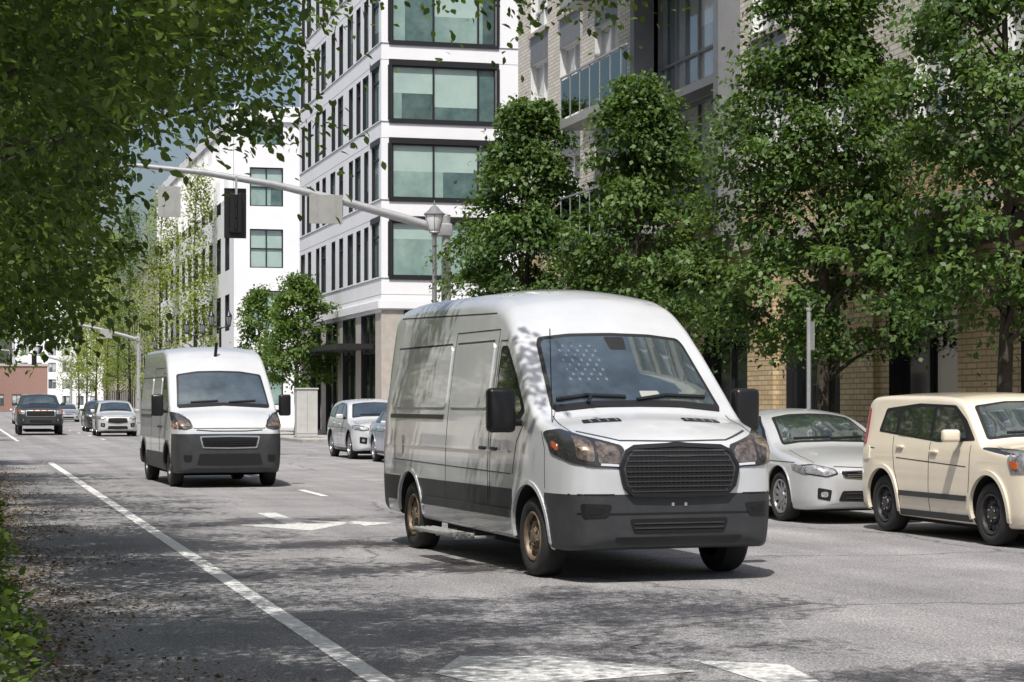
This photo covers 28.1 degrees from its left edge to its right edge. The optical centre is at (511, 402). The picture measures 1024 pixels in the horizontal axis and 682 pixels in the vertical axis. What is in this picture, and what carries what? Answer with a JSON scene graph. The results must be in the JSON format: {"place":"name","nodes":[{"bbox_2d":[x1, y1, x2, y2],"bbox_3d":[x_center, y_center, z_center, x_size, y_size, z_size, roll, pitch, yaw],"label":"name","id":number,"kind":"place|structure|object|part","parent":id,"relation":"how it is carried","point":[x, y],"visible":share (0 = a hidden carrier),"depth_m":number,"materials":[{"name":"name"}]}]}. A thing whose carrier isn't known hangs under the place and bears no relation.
{"place":"outdoors","nodes":[
{"label":"outdoors","id":0,"kind":"place"},
{"bbox_2d":[0,625,17,681],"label":"sidewalk","id":1,"kind":"structure","parent":0,"point":[4,675],"depth_m":11.39,"materials":[{"name":"concrete"}]},
{"bbox_2d":[0,251,61,374],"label":"elm tree","id":2,"kind":"object","parent":1,"relation":"on","point":[16,362],"visible":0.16,"depth_m":50.46,"materials":[{"name":"green plant"}]},
{"bbox_2d":[4,192,120,359],"bbox_3d":[-12.170,-2.769,38.653,11.605,8.403,9.623,0,0,21],"label":"elm tree","id":3,"kind":"object","parent":1,"relation":"on","point":[85,354],"visible":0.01,"depth_m":37.24,"materials":[{"name":"green plant"}]},
{"bbox_2d":[1,12,207,377],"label":"elm tree","id":4,"kind":"object","parent":1,"relation":"on","point":[93,323],"visible":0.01,"depth_m":27.62,"materials":[{"name":"green plant"}]},
{"bbox_2d":[0,0,376,393],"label":"elm tree","id":5,"kind":"object","parent":1,"relation":"on","point":[30,268],"visible":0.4,"depth_m":17.75,"materials":[{"name":"green plant"}]},
{"bbox_2d":[0,0,703,320],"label":"elm tree","id":6,"kind":"object","parent":1,"relation":"on","point":[76,94],"visible":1,"depth_m":11.10,"materials":[{"name":"green plant"}]},
{"bbox_2d":[0,481,65,681],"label":"shrub border","id":7,"kind":"object","parent":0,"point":[8,614],"visible":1,"depth_m":10.08,"materials":[{"name":"green plant"}]},
{"bbox_2d":[52,302,104,411],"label":"poplar tree","id":8,"kind":"object","parent":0,"point":[75,387],"visible":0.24,"depth_m":236.98,"materials":[{"name":"green plant"}]},
{"bbox_2d":[57,282,112,401],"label":"poplar tree","id":9,"kind":"object","parent":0,"point":[75,378],"visible":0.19,"depth_m":221.62,"materials":[{"name":"green plant"}]},
{"bbox_2d":[56,264,121,400],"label":"poplar tree","id":10,"kind":"object","parent":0,"point":[96,366],"visible":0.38,"depth_m":205.88,"materials":[{"name":"green plant"}]},
{"bbox_2d":[66,248,133,399],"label":"poplar tree","id":11,"kind":"object","parent":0,"point":[105,384],"visible":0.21,"depth_m":190.53,"materials":[{"name":"green plant"}]},
{"bbox_2d":[100,329,111,337],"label":"traffic sign","id":12,"kind":"object","parent":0,"point":[105,333],"visible":0.81,"depth_m":159.08,"materials":[{"name":"white metal"}]},
{"bbox_2d":[87,225,148,400],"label":"poplar tree","id":13,"kind":"object","parent":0,"point":[118,369],"visible":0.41,"depth_m":177.03,"materials":[{"name":"green plant"}]},
{"bbox_2d":[103,259,157,413],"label":"concrete building","id":14,"kind":"structure","parent":0,"point":[113,396],"depth_m":205.95,"materials":[{"name":"concrete"}]},
{"bbox_2d":[0,0,299,363],"label":"sky","id":15,"kind":"structure","parent":0,"point":[149,178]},
{"bbox_2d":[156,105,299,426],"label":"white office building","id":16,"kind":"structure","parent":0,"point":[266,250],"depth_m":116.74,"materials":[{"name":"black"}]},
{"bbox_2d":[137,421,327,442],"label":"sidewalk","id":17,"kind":"structure","parent":0,"point":[286,433],"depth_m":82.95,"materials":[{"name":"concrete"}]},
{"bbox_2d":[104,200,157,405],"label":"poplar tree","id":18,"kind":"object","parent":17,"relation":"on","point":[130,310],"visible":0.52,"depth_m":165.50,"materials":[{"name":"green plant"}]},
{"bbox_2d":[125,184,180,400],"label":"poplar tree","id":19,"kind":"object","parent":17,"relation":"on","point":[159,273],"visible":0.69,"depth_m":144.27,"materials":[{"name":"green plant"}]},
{"bbox_2d":[152,335,170,349],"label":"street lamp","id":20,"kind":"object","parent":17,"relation":"on","point":[154,341],"visible":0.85,"depth_m":138.52,"materials":[{"name":"black metal"}]},
{"bbox_2d":[155,157,220,348],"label":"poplar tree","id":21,"kind":"object","parent":17,"relation":"on","point":[194,295],"visible":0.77,"depth_m":123.11,"materials":[{"name":"green plant"}]},
{"bbox_2d":[183,318,205,346],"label":"street lamp","id":22,"kind":"object","parent":17,"relation":"on","point":[186,324],"visible":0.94,"depth_m":117.27,"materials":[{"name":"black metal"}]},
{"bbox_2d":[208,308,231,346],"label":"street lamp","id":23,"kind":"object","parent":17,"relation":"on","point":[211,316],"visible":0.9,"depth_m":105.67,"materials":[{"name":"black metal"}]},
{"bbox_2d":[229,283,294,388],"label":"maple tree","id":24,"kind":"object","parent":17,"relation":"on","point":[255,302],"visible":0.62,"depth_m":98.86,"materials":[{"name":"green plant"}]},
{"bbox_2d":[252,269,341,434],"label":"maple tree","id":25,"kind":"object","parent":17,"relation":"on","point":[300,290],"visible":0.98,"depth_m":88.63,"materials":[{"name":"green plant"}]},
{"bbox_2d":[293,388,318,437],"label":"utility cabinet","id":26,"kind":"object","parent":17,"relation":"on","point":[306,412],"visible":1,"depth_m":81.99,"materials":[{"name":"metal"}]},
{"bbox_2d":[288,0,517,433],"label":"white apartment building","id":27,"kind":"structure","parent":0,"point":[422,117],"depth_m":81.59,"materials":[{"name":"stone"}]},
{"bbox_2d":[0,412,1023,681],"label":"road","id":28,"kind":"structure","parent":0,"point":[844,596],"depth_m":16.97,"materials":[{"name":"grey asphalt"}]},
{"bbox_2d":[10,405,16,423],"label":"sedan","id":29,"kind":"object","parent":28,"relation":"on","point":[13,412],"visible":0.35,"depth_m":147.36,"materials":[{"name":"white paint"}]},
{"bbox_2d":[0,364,48,411],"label":"red brick building","id":30,"kind":"structure","parent":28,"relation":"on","point":[16,384],"depth_m":335.61,"materials":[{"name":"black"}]},
{"bbox_2d":[1,349,71,403],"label":"traffic signal","id":31,"kind":"object","parent":28,"relation":"on","point":[34,359],"visible":0.59,"depth_m":255.34,"materials":[{"name":"metal"}]},
{"bbox_2d":[13,394,64,434],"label":"pickup truck","id":32,"kind":"object","parent":28,"relation":"on","point":[38,410],"visible":1,"depth_m":96.99,"materials":[{"name":"grey paint"}]},
{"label":"windows","id":33,"kind":"part","parent":32,"relation":"part of","materials":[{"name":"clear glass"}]},
{"bbox_2d":[61,403,80,421],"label":"sedan","id":34,"kind":"object","parent":28,"relation":"on","point":[71,412],"visible":0.59,"depth_m":161.88,"materials":[{"name":"silver metal"}]},
{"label":"windows","id":35,"kind":"part","parent":34,"relation":"part of","materials":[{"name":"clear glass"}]},
{"bbox_2d":[33,321,140,420],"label":"traffic signal","id":36,"kind":"object","parent":28,"relation":"on","point":[138,396],"visible":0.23,"depth_m":159.77,"materials":[{"name":"grey metal"}]},
{"bbox_2d":[80,400,104,431],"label":"suv","id":37,"kind":"object","parent":28,"relation":"on","point":[86,417],"visible":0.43,"depth_m":108.38,"materials":[{"name":"grey paint"}]},
{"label":"windows","id":38,"kind":"part","parent":37,"relation":"part of","materials":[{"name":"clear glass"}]},
{"bbox_2d":[91,400,139,435],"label":"suv","id":39,"kind":"object","parent":28,"relation":"on","point":[114,416],"visible":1,"depth_m":93.51,"materials":[{"name":"silver metal"}]},
{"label":"windows","id":40,"kind":"part","parent":39,"relation":"part of","materials":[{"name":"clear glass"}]},
{"bbox_2d":[0,466,318,681],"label":"fallen leaves","id":41,"kind":"object","parent":28,"relation":"on","point":[53,638],"visible":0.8,"depth_m":16.10,"materials":[{"name":"brown plant"}]},
{"bbox_2d":[140,342,290,485],"bbox_3d":[-5.902,0.207,39.725,2.597,2.686,5.436,0,0,-17],"label":"cargo van","id":42,"kind":"object","parent":28,"relation":"on","point":[209,411],"visible":1,"depth_m":37.92,"materials":[{"name":"white paint"}]},
{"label":"windows","id":43,"kind":"part","parent":42,"relation":"part of","materials":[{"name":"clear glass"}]},
{"bbox_2d":[327,399,387,458],"bbox_3d":[-3.962,0.720,57.679,2.231,1.660,4.680,0,0,-15],"label":"parked suv","id":44,"kind":"object","parent":28,"relation":"on","point":[350,422],"visible":0.56,"depth_m":56.81,"materials":[{"name":"white paint"}]},
{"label":"windows","id":45,"kind":"part","parent":44,"relation":"part of","materials":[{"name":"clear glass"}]},
{"bbox_2d":[369,409,386,461],"bbox_3d":[-2.430,0.815,52.575,2.202,1.470,4.815,0,0,-15],"label":"parked sedan","id":46,"kind":"object","parent":28,"relation":"on","point":[376,435],"visible":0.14,"depth_m":53.22,"materials":[{"name":"blue paint"}]},
{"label":"windows","id":47,"kind":"part","parent":46,"relation":"part of","materials":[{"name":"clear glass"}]},
{"bbox_2d":[0,429,819,681],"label":"road markings","id":48,"kind":"object","parent":28,"relation":"on","point":[517,669],"visible":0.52,"depth_m":12.13,"materials":[{"name":"paint"}]},
{"bbox_2d":[384,289,769,575],"bbox_3d":[0.464,0.210,20.431,2.681,2.680,6.016,0,0,-19],"label":"cargo van","id":49,"kind":"object","parent":28,"relation":"on","point":[547,430],"visible":1,"depth_m":18.71,"materials":[{"name":"white paint"}]},
{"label":"windows","id":50,"kind":"part","parent":49,"relation":"part of","materials":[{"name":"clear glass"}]},
{"bbox_2d":[756,408,871,520],"bbox_3d":[3.950,0.815,28.350,2.202,1.470,4.815,0,0,-16],"label":"parked sedan","id":51,"kind":"object","parent":28,"relation":"on","point":[816,460],"visible":0.45,"depth_m":26.68,"materials":[{"name":"silver metal"}]},
{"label":"windows","id":52,"kind":"part","parent":51,"relation":"part of","materials":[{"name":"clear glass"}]},
{"bbox_2d":[862,392,1023,545],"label":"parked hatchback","id":53,"kind":"object","parent":28,"relation":"on","point":[954,458],"visible":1,"depth_m":23.10,"materials":[{"name":"beige paint"}]},
{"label":"windows","id":54,"kind":"part","parent":53,"relation":"part of","materials":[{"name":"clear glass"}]},
{"bbox_2d":[518,0,1023,427],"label":"beige brick building","id":55,"kind":"structure","parent":0,"point":[567,73],"depth_m":43.41,"materials":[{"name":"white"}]},
{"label":"sidewalk","id":56,"kind":"structure","parent":0,"visible":0},
{"bbox_2d":[127,163,451,301],"bbox_3d":[-6.181,-2.605,57.754,9.365,8.049,0.660,0,0,-15],"label":"traffic signal","id":57,"kind":"object","parent":56,"relation":"on","point":[235,214],"visible":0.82,"depth_m":57.42,"materials":[{"name":"grey metal"}]},
{"bbox_2d":[158,186,180,216],"bbox_3d":[-9.481,-5.550,56.636,0.620,0.850,0.100,0,0,-15],"label":"traffic sign","id":58,"kind":"object","parent":57,"relation":"attached to","point":[172,207],"visible":0.99,"depth_m":56.61,"materials":[{"name":"metal"}]},
{"bbox_2d":[309,194,342,223],"bbox_3d":[-5.252,-5.450,57.777,0.950,0.820,0.100,0,0,-15],"label":"traffic sign","id":59,"kind":"object","parent":57,"relation":"attached to","point":[325,209],"visible":1,"depth_m":57.73,"materials":[{"name":"white metal"}]},
{"bbox_2d":[424,200,444,302],"bbox_3d":[-2.190,-2.150,57.826,0.612,7.140,0.603,0,0,-15],"label":"street lamp","id":60,"kind":"object","parent":56,"relation":"on","point":[434,214],"visible":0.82,"depth_m":57.73,"materials":[{"name":"metal"}]},
{"bbox_2d":[418,90,614,301],"bbox_3d":[0.582,-3.256,52.365,5.873,9.371,6.144,0,0,-15],"label":"linden tree","id":61,"kind":"object","parent":56,"relation":"on","point":[513,155],"visible":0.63,"depth_m":51.54,"materials":[{"name":"green plant"}]},
{"bbox_2d":[529,68,738,372],"bbox_3d":[2.605,-2.799,43.781,5.624,8.463,5.343,0,0,24],"label":"linden tree","id":62,"kind":"object","parent":56,"relation":"on","point":[639,110],"visible":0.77,"depth_m":42.97,"materials":[{"name":"green plant"}]},
{"bbox_2d":[806,307,814,408],"bbox_3d":[4.688,-0.040,32.338,0.090,2.920,0.300,0,0,-15],"label":"sign post","id":63,"kind":"object","parent":56,"relation":"on","point":[810,335],"visible":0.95,"depth_m":32.30,"materials":[{"name":"metal"}]},
{"bbox_2d":[657,0,974,410],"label":"linden tree","id":64,"kind":"object","parent":56,"relation":"on","point":[850,54],"visible":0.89,"depth_m":33.84,"materials":[{"name":"green plant"}]},
{"bbox_2d":[804,0,1023,392],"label":"linden tree","id":65,"kind":"object","parent":56,"relation":"on","point":[988,151],"visible":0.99,"depth_m":28.02,"materials":[{"name":"green plant"}]},
{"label":"sidewalk","id":66,"kind":"structure","parent":0,"visible":0},
{"bbox_2d":[12,277,108,407],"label":"white tower block","id":67,"kind":"structure","parent":66,"relation":"on","point":[53,366],"depth_m":420.42,"materials":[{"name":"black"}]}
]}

